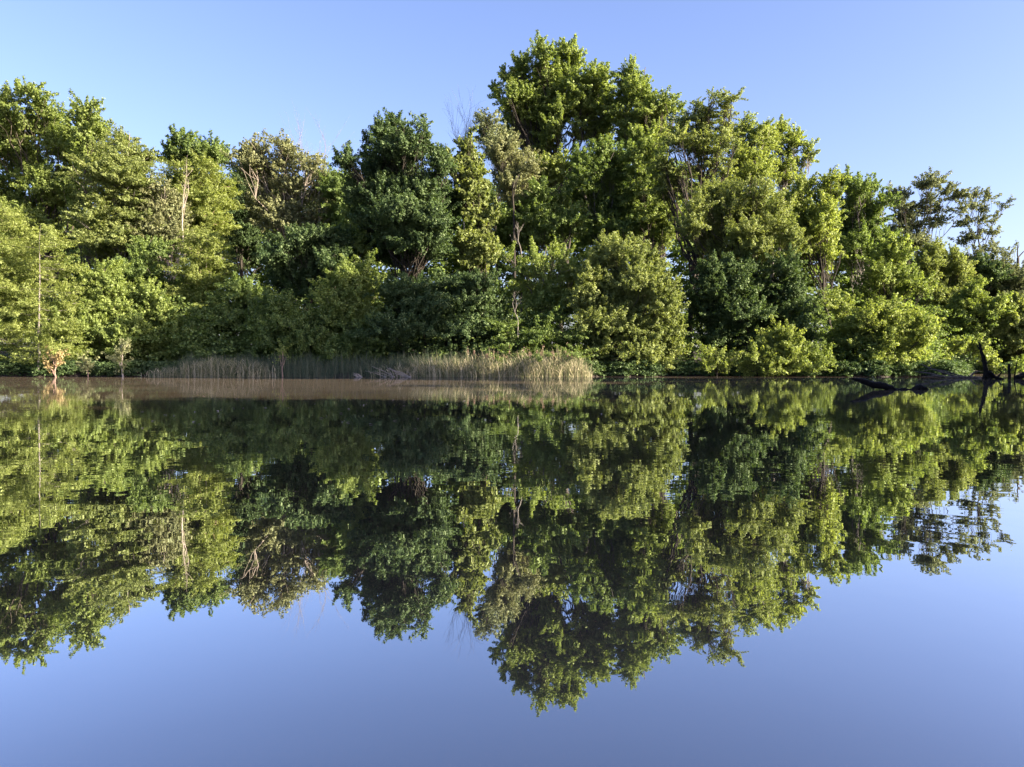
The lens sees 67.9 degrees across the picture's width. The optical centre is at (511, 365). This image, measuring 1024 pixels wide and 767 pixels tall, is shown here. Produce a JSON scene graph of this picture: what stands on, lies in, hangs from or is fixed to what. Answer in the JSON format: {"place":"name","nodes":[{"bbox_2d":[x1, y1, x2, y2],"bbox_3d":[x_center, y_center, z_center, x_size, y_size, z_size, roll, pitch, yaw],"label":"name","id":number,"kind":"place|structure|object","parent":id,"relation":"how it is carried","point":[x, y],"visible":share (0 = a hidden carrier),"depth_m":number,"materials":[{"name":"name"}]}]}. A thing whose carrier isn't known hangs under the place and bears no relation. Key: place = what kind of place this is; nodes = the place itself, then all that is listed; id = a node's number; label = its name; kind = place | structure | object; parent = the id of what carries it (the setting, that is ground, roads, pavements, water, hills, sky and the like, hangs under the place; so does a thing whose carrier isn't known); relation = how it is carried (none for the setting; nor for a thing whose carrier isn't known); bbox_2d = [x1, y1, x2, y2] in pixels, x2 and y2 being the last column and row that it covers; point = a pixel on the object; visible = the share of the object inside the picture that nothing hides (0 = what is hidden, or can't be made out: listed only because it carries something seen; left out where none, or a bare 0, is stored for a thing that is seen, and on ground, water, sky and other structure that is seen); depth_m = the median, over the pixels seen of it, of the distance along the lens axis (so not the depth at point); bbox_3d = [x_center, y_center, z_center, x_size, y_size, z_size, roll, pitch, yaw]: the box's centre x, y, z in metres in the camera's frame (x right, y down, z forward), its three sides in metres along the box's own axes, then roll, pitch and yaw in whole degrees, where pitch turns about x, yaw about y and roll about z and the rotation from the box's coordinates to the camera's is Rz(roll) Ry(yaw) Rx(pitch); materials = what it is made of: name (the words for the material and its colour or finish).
{"place":"outdoors","nodes":[
{"label":"outdoors","id":0,"kind":"place"},
{"bbox_2d":[143,398,634,430],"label":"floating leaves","id":1,"kind":"object","parent":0,"point":[394,420],"visible":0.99,"depth_m":9.82,"materials":[{"name":"green plant"}]},
{"bbox_2d":[0,349,1021,376],"bbox_3d":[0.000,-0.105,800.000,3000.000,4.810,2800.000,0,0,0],"label":"ground","id":2,"kind":"structure","parent":0,"point":[76,374],"depth_m":49.88,"materials":[{"name":"brown soil"}]},
{"bbox_2d":[0,196,61,343],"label":"bald cypress","id":3,"kind":"object","parent":2,"relation":"on","point":[10,222],"visible":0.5,"depth_m":52.17,"materials":[{"name":"green plant"}]},
{"bbox_2d":[0,75,87,359],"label":"tall tree","id":4,"kind":"object","parent":2,"relation":"on","point":[22,153],"visible":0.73,"depth_m":71.97,"materials":[{"name":"green plant"}]},
{"bbox_2d":[0,223,110,369],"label":"cypress","id":5,"kind":"object","parent":2,"relation":"on","point":[37,336],"visible":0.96,"depth_m":50.38,"materials":[{"name":"green plant"}]},
{"bbox_2d":[53,88,113,359],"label":"forked tree","id":6,"kind":"object","parent":2,"relation":"on","point":[89,124],"visible":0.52,"depth_m":69.47,"materials":[{"name":"green plant"}]},
{"bbox_2d":[43,257,149,361],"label":"maple tree","id":7,"kind":"object","parent":2,"relation":"on","point":[108,282],"visible":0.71,"depth_m":52.42,"materials":[{"name":"green plant"}]},
{"bbox_2d":[54,117,187,275],"bbox_3d":[-34.350,-10.976,67.139,10.468,22.193,10.810,0,0,0],"label":"conical tree","id":8,"kind":"object","parent":2,"relation":"on","point":[124,173],"visible":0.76,"depth_m":64.90,"materials":[{"name":"green plant"}]},
{"bbox_2d":[86,276,195,366],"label":"maple tree","id":9,"kind":"object","parent":2,"relation":"on","point":[150,300],"visible":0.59,"depth_m":53.49,"materials":[{"name":"green plant"}]},
{"bbox_2d":[91,234,191,313],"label":"broadleaf tree","id":10,"kind":"object","parent":2,"relation":"on","point":[144,255],"visible":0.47,"depth_m":61.38,"materials":[{"name":"green plant"}]},
{"bbox_2d":[124,171,197,300],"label":"sycamore","id":11,"kind":"object","parent":2,"relation":"on","point":[166,206],"visible":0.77,"depth_m":65.88,"materials":[{"name":"green plant"}]},
{"bbox_2d":[181,161,192,315],"bbox_3d":[-27.744,-8.842,64.349,1.087,18.121,1.444,0,0,0],"label":"pale snag","id":12,"kind":"object","parent":2,"relation":"on","point":[184,204],"visible":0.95,"depth_m":64.02,"materials":[{"name":"grey plant"}]},
{"bbox_2d":[154,123,232,312],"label":"broadleaf tree","id":13,"kind":"object","parent":2,"relation":"on","point":[181,151],"visible":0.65,"depth_m":76.32,"materials":[{"name":"green plant"}]},
{"bbox_2d":[153,148,244,274],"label":"broadleaf tree","id":14,"kind":"object","parent":2,"relation":"on","point":[210,198],"visible":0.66,"depth_m":69.63,"materials":[{"name":"green plant"}]},
{"bbox_2d":[157,222,241,310],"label":"cypress","id":15,"kind":"object","parent":2,"relation":"on","point":[207,260],"visible":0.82,"depth_m":59.62,"materials":[{"name":"green plant"}]},
{"bbox_2d":[165,271,264,362],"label":"broadleaf tree","id":16,"kind":"object","parent":2,"relation":"on","point":[233,312],"visible":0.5,"depth_m":53.46,"materials":[{"name":"green plant"}]},
{"bbox_2d":[222,160,273,283],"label":"broadleaf tree","id":17,"kind":"object","parent":2,"relation":"on","point":[247,240],"visible":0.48,"depth_m":83.80,"materials":[{"name":"green plant"}]},
{"bbox_2d":[219,128,335,299],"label":"broadleaf tree","id":18,"kind":"object","parent":2,"relation":"on","point":[289,202],"visible":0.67,"depth_m":73.02,"materials":[{"name":"green plant"}]},
{"bbox_2d":[239,286,346,366],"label":"thicket tree","id":19,"kind":"object","parent":2,"relation":"on","point":[280,308],"visible":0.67,"depth_m":51.37,"materials":[{"name":"green plant"}]},
{"bbox_2d":[250,220,363,310],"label":"shade tree","id":20,"kind":"object","parent":2,"relation":"on","point":[315,254],"visible":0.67,"depth_m":57.10,"materials":[{"name":"green plant"}]},
{"bbox_2d":[275,99,356,178],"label":"dead tree","id":21,"kind":"object","parent":2,"relation":"on","point":[300,143],"visible":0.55,"depth_m":79.84,"materials":[{"name":"wood"}]},
{"bbox_2d":[306,107,361,170],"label":"dead tree","id":22,"kind":"object","parent":2,"relation":"on","point":[325,142],"visible":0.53,"depth_m":81.54,"materials":[{"name":"wood"}]},
{"bbox_2d":[315,163,361,231],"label":"broadleaf tree","id":23,"kind":"object","parent":2,"relation":"on","point":[330,184],"visible":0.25,"depth_m":71.04,"materials":[{"name":"green plant"}]},
{"bbox_2d":[322,204,377,264],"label":"broadleaf tree","id":24,"kind":"object","parent":2,"relation":"on","point":[361,248],"visible":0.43,"depth_m":59.53,"materials":[{"name":"green plant"}]},
{"bbox_2d":[306,248,396,334],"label":"maple tree","id":25,"kind":"object","parent":2,"relation":"on","point":[350,284],"visible":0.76,"depth_m":52.34,"materials":[{"name":"green plant"}]},
{"bbox_2d":[311,316,396,369],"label":"thicket tree","id":26,"kind":"object","parent":2,"relation":"on","point":[348,344],"visible":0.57,"depth_m":50.81,"materials":[{"name":"green plant"}]},
{"bbox_2d":[329,107,466,282],"bbox_3d":[-8.532,-9.642,58.481,10.313,20.171,11.496,0,0,0],"label":"oak","id":27,"kind":"object","parent":2,"relation":"on","point":[402,200],"visible":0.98,"depth_m":56.38,"materials":[{"name":"green plant"}]},
{"bbox_2d":[344,267,515,363],"bbox_3d":[-5.423,-2.743,52.493,11.441,7.863,8.190,0,0,0],"label":"thicket tree","id":28,"kind":"object","parent":2,"relation":"on","point":[419,302],"visible":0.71,"depth_m":51.12,"materials":[{"name":"green plant"}]},
{"bbox_2d":[444,89,486,228],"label":"dead tree","id":29,"kind":"object","parent":2,"relation":"on","point":[466,121],"visible":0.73,"depth_m":80.55,"materials":[{"name":"wood"}]},
{"bbox_2d":[439,124,504,284],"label":"vine hung tree","id":30,"kind":"object","parent":2,"relation":"on","point":[475,245],"visible":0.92,"depth_m":59.35,"materials":[{"name":"green plant"}]},
{"bbox_2d":[471,107,525,287],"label":"grey tree","id":31,"kind":"object","parent":2,"relation":"on","point":[487,130],"visible":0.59,"depth_m":71.19,"materials":[{"name":"green plant"}]},
{"bbox_2d":[0,150,1001,348],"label":"distant woodland","id":32,"kind":"object","parent":2,"relation":"on","point":[448,265],"visible":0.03,"depth_m":100.82,"materials":[{"name":"green plant"}]},
{"bbox_2d":[0,281,1006,365],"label":"undergrowth","id":33,"kind":"object","parent":2,"relation":"on","point":[696,325],"visible":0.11,"depth_m":52.76,"materials":[{"name":"green plant"}]},
{"bbox_2d":[0,359,1022,376],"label":"bank plants","id":34,"kind":"object","parent":2,"relation":"on","point":[686,368],"visible":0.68,"depth_m":49.77,"materials":[{"name":"green plant"}]},
{"bbox_2d":[483,129,548,320],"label":"sycamore","id":35,"kind":"object","parent":2,"relation":"on","point":[508,164],"visible":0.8,"depth_m":63.01,"materials":[{"name":"green plant"}]},
{"bbox_2d":[512,174,519,329],"bbox_3d":[0.304,-7.454,60.319,0.604,15.619,1.017,0,0,0],"label":"dark snag","id":36,"kind":"object","parent":2,"relation":"on","point":[514,262],"visible":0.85,"depth_m":60.41,"materials":[{"name":"grey plant"}]},
{"bbox_2d":[510,221,522,312],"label":"dead branch tree","id":37,"kind":"object","parent":2,"relation":"on","point":[521,256],"visible":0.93,"depth_m":55.87,"materials":[{"name":"wood"}]},
{"bbox_2d":[512,292,523,350],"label":"dead branch tree","id":38,"kind":"object","parent":2,"relation":"on","point":[516,315],"visible":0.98,"depth_m":50.60,"materials":[{"name":"grey wood"}]},
{"bbox_2d":[491,235,582,351],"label":"broadleaf tree","id":39,"kind":"object","parent":2,"relation":"on","point":[543,286],"visible":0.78,"depth_m":53.30,"materials":[{"name":"green plant"}]},
{"bbox_2d":[477,302,598,362],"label":"thicket tree","id":40,"kind":"object","parent":2,"relation":"on","point":[532,336],"visible":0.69,"depth_m":50.30,"materials":[{"name":"green plant"}]},
{"bbox_2d":[492,175,591,279],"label":"broadleaf tree","id":41,"kind":"object","parent":2,"relation":"on","point":[548,213],"visible":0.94,"depth_m":60.99,"materials":[{"name":"green plant"}]},
{"bbox_2d":[529,142,573,348],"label":"broadleaf tree","id":42,"kind":"object","parent":2,"relation":"on","point":[554,172],"visible":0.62,"depth_m":65.30,"materials":[{"name":"green plant"}]},
{"bbox_2d":[487,29,618,328],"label":"tall tree","id":43,"kind":"object","parent":2,"relation":"on","point":[544,105],"visible":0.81,"depth_m":76.81,"materials":[{"name":"green plant"}]},
{"bbox_2d":[560,133,640,271],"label":"broadleaf tree","id":44,"kind":"object","parent":2,"relation":"on","point":[598,191],"visible":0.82,"depth_m":64.79,"materials":[{"name":"green plant"}]},
{"bbox_2d":[563,228,693,372],"bbox_3d":[7.900,-4.236,52.009,8.851,10.279,6.728,0,0,0],"label":"rounded tree","id":45,"kind":"object","parent":2,"relation":"on","point":[620,299],"visible":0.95,"depth_m":50.59,"materials":[{"name":"green plant"}]},
{"bbox_2d":[601,54,687,242],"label":"tall tree","id":46,"kind":"object","parent":2,"relation":"on","point":[649,112],"visible":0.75,"depth_m":73.61,"materials":[{"name":"green plant"}]},
{"bbox_2d":[615,136,685,257],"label":"broadleaf tree","id":47,"kind":"object","parent":2,"relation":"on","point":[653,220],"visible":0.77,"depth_m":63.18,"materials":[{"name":"green plant"}]},
{"bbox_2d":[634,86,748,360],"bbox_3d":[13.642,-10.235,57.676,8.490,21.570,7.425,0,0,0],"label":"spreading tree","id":48,"kind":"object","parent":2,"relation":"on","point":[699,139],"visible":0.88,"depth_m":57.50,"materials":[{"name":"green plant"}]},
{"bbox_2d":[695,340,742,376],"bbox_3d":[13.481,-0.284,49.804,3.023,2.961,1.993,0,0,0],"label":"bank bush","id":49,"kind":"object","parent":2,"relation":"on","point":[721,359],"visible":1,"depth_m":49.60,"materials":[{"name":"green plant"}]},
{"bbox_2d":[671,170,811,351],"bbox_3d":[16.427,-6.561,54.134,9.410,14.500,7.648,0,0,27],"label":"broadleaf tree","id":50,"kind":"object","parent":2,"relation":"on","point":[752,226],"visible":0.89,"depth_m":53.33,"materials":[{"name":"green plant"}]},
{"bbox_2d":[679,242,824,356],"bbox_3d":[16.865,-3.778,53.961,10.162,9.160,7.337,0,0,0],"label":"shade tree","id":51,"kind":"object","parent":2,"relation":"on","point":[748,308],"visible":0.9,"depth_m":52.33,"materials":[{"name":"green plant"}]},
{"bbox_2d":[724,110,782,351],"bbox_3d":[20.265,-10.608,64.264,5.476,21.721,5.895,0,0,0],"label":"broadleaf tree","id":52,"kind":"object","parent":2,"relation":"on","point":[754,154],"visible":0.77,"depth_m":63.35,"materials":[{"name":"green plant"}]},
{"bbox_2d":[732,315,811,376],"bbox_3d":[16.954,-1.167,49.820,4.947,4.460,3.935,0,0,0],"label":"bank bush","id":53,"kind":"object","parent":2,"relation":"on","point":[767,359],"visible":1,"depth_m":49.23,"materials":[{"name":"green plant"}]},
{"bbox_2d":[768,114,820,277],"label":"crooked tree","id":54,"kind":"object","parent":2,"relation":"on","point":[792,140],"visible":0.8,"depth_m":67.64,"materials":[{"name":"green plant"}]},
{"bbox_2d":[777,164,851,331],"bbox_3d":[23.311,-7.322,58.541,5.714,15.574,5.713,0,0,0],"label":"sweetgum","id":55,"kind":"object","parent":2,"relation":"on","point":[820,217],"visible":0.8,"depth_m":57.72,"materials":[{"name":"green plant"}]},
{"bbox_2d":[794,339,850,376],"bbox_3d":[19.799,-0.352,49.863,3.770,2.985,3.503,0,0,-33],"label":"bank bush","id":56,"kind":"object","parent":2,"relation":"on","point":[818,358],"visible":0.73,"depth_m":49.21,"materials":[{"name":"green plant"}]},
{"bbox_2d":[821,163,902,292],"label":"broadleaf tree","id":57,"kind":"object","parent":2,"relation":"on","point":[861,230],"visible":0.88,"depth_m":71.98,"materials":[{"name":"green plant"}]},
{"bbox_2d":[812,282,946,372],"bbox_3d":[24.338,-2.174,50.932,8.188,6.880,5.180,0,0,11],"label":"lit bush","id":58,"kind":"object","parent":2,"relation":"on","point":[886,327],"visible":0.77,"depth_m":49.92,"materials":[{"name":"green plant"}]},
{"bbox_2d":[842,231,938,354],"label":"broadleaf tree","id":59,"kind":"object","parent":2,"relation":"on","point":[882,275],"visible":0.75,"depth_m":59.49,"materials":[{"name":"green plant"}]},
{"bbox_2d":[884,166,973,310],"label":"airy tree","id":60,"kind":"object","parent":2,"relation":"on","point":[905,214],"visible":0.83,"depth_m":94.64,"materials":[{"name":"green plant"}]},
{"bbox_2d":[905,235,978,344],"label":"dome tree","id":61,"kind":"object","parent":2,"relation":"on","point":[952,269],"visible":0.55,"depth_m":79.12,"materials":[{"name":"green plant"}]},
{"bbox_2d":[949,353,979,362],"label":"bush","id":62,"kind":"object","parent":2,"relation":"on","point":[967,358],"visible":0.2,"depth_m":70.88,"materials":[{"name":"green plant"}]},
{"bbox_2d":[928,335,1005,373],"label":"arching shrub","id":63,"kind":"object","parent":2,"relation":"on","point":[962,345],"visible":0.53,"depth_m":65.92,"materials":[{"name":"green plant"}]},
{"bbox_2d":[939,274,1018,358],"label":"broadleaf tree","id":64,"kind":"object","parent":2,"relation":"on","point":[973,297],"visible":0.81,"depth_m":73.81,"materials":[{"name":"green plant"}]},
{"bbox_2d":[948,186,1015,338],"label":"airy tree","id":65,"kind":"object","parent":2,"relation":"on","point":[966,238],"visible":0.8,"depth_m":95.18,"materials":[{"name":"green plant"}]},
{"bbox_2d":[952,333,1014,366],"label":"shade tree","id":66,"kind":"object","parent":2,"relation":"on","point":[999,355],"visible":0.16,"depth_m":75.56,"materials":[{"name":"green plant"}]},
{"bbox_2d":[968,251,1016,291],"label":"shade tree","id":67,"kind":"object","parent":2,"relation":"on","point":[985,267],"visible":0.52,"depth_m":82.53,"materials":[{"name":"green plant"}]},
{"bbox_2d":[983,240,1023,318],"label":"broadleaf tree","id":68,"kind":"object","parent":2,"relation":"on","point":[1015,285],"visible":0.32,"depth_m":83.18,"materials":[{"name":"green plant"}]},
{"bbox_2d":[993,291,1023,361],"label":"broadleaf tree","id":69,"kind":"object","parent":2,"relation":"on","point":[1008,331],"visible":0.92,"depth_m":73.64,"materials":[{"name":"green plant"}]},
{"bbox_2d":[1002,354,1023,373],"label":"bank bush","id":70,"kind":"object","parent":2,"relation":"on","point":[1020,366],"visible":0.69,"depth_m":65.63,"materials":[{"name":"green plant"}]},
{"bbox_2d":[1017,246,1023,262],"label":"dead snag","id":71,"kind":"object","parent":2,"relation":"on","point":[1019,255],"visible":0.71,"depth_m":89.91,"materials":[{"name":"grey wood"}]},
{"bbox_2d":[0,374,1023,766],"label":"river water","id":72,"kind":"structure","parent":0,"point":[674,572],"depth_m":2.58,"materials":[{"name":"liquid"}]},
{"bbox_2d":[42,345,69,376],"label":"tree","id":73,"kind":"object","parent":72,"relation":"in","point":[55,359],"visible":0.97,"depth_m":47.97,"materials":[{"name":"beige plant"}]},
{"bbox_2d":[74,350,99,376],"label":"tree","id":74,"kind":"object","parent":72,"relation":"in","point":[87,365],"visible":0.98,"depth_m":47.88,"materials":[{"name":"green plant"}]},
{"bbox_2d":[101,337,133,376],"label":"tree","id":75,"kind":"object","parent":72,"relation":"in","point":[115,358],"visible":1,"depth_m":48.42,"materials":[{"name":"green plant"}]},
{"bbox_2d":[125,354,280,376],"bbox_3d":[-19.911,-0.057,48.816,10.573,1.613,2.063,0,0,0],"label":"reed clump","id":76,"kind":"object","parent":72,"relation":"in","point":[215,369],"visible":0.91,"depth_m":48.55,"materials":[{"name":"plant"}]},
{"bbox_2d":[272,338,293,376],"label":"sapling","id":77,"kind":"object","parent":72,"relation":"in","point":[282,350],"visible":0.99,"depth_m":48.47,"materials":[{"name":"green plant"}]},
{"bbox_2d":[148,345,594,376],"bbox_3d":[-9.387,-0.337,49.933,30.296,2.174,3.753,0,0,0],"label":"reed bed","id":78,"kind":"object","parent":72,"relation":"in","point":[310,368],"visible":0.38,"depth_m":49.21,"materials":[{"name":"green plant"}]},
{"bbox_2d":[367,366,410,376],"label":"broken stalks","id":79,"kind":"object","parent":72,"relation":"in","point":[391,374],"visible":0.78,"depth_m":48.09,"materials":[{"name":"beige plant"}]},
{"bbox_2d":[360,345,593,376],"bbox_3d":[-1.989,-0.250,49.115,15.879,2.492,3.948,0,0,0],"label":"tan reed bed","id":80,"kind":"object","parent":72,"relation":"in","point":[446,371],"visible":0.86,"depth_m":48.35,"materials":[{"name":"beige plant"}]},
{"bbox_2d":[467,342,574,359],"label":"reed plumes","id":81,"kind":"object","parent":80,"relation":"attached to","point":[553,353],"visible":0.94,"depth_m":48.58,"materials":[{"name":"beige plant"}]},
{"bbox_2d":[849,377,898,389],"bbox_3d":[10.785,0.587,22.481,2.094,0.512,0.254,0,0,-19],"label":"driftwood log","id":82,"kind":"object","parent":72,"relation":"in","point":[878,385],"visible":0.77,"depth_m":22.40,"materials":[{"name":"brown wood"}]},
{"bbox_2d":[897,384,928,389],"bbox_3d":[11.937,0.662,22.593,0.992,0.272,0.229,0,0,0],"label":"driftwood hump","id":83,"kind":"object","parent":72,"relation":"in","point":[919,387],"visible":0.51,"depth_m":22.54,"materials":[{"name":"brown wood"}]},
{"bbox_2d":[914,360,981,377],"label":"fallen tree","id":84,"kind":"object","parent":72,"relation":"in","point":[952,375],"visible":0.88,"depth_m":44.05,"materials":[{"name":"grey wood"}]},
{"bbox_2d":[976,342,1003,378],"bbox_3d":[25.995,-0.110,40.997,1.956,2.393,0.442,0,0,0],"label":"leaning stump","id":85,"kind":"object","parent":72,"relation":"in","point":[987,374],"visible":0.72,"depth_m":40.91,"materials":[{"name":"brown wood"}]},
{"bbox_2d":[1007,364,1010,378],"bbox_3d":[26.828,0.434,41.004,0.170,1.120,0.182,0,0,26],"label":"thin post","id":86,"kind":"object","parent":72,"relation":"in","point":[1009,371],"visible":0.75,"depth_m":40.95,"materials":[{"name":"brown wood"}]},
{"bbox_2d":[998,369,1023,378],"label":"sunken log","id":87,"kind":"object","parent":72,"relation":"in","point":[1020,376],"visible":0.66,"depth_m":41.05,"materials":[{"name":"brown wood"}]},
{"bbox_2d":[0,0,1023,347],"label":"sky","id":88,"kind":"structure","parent":0,"point":[895,90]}
]}

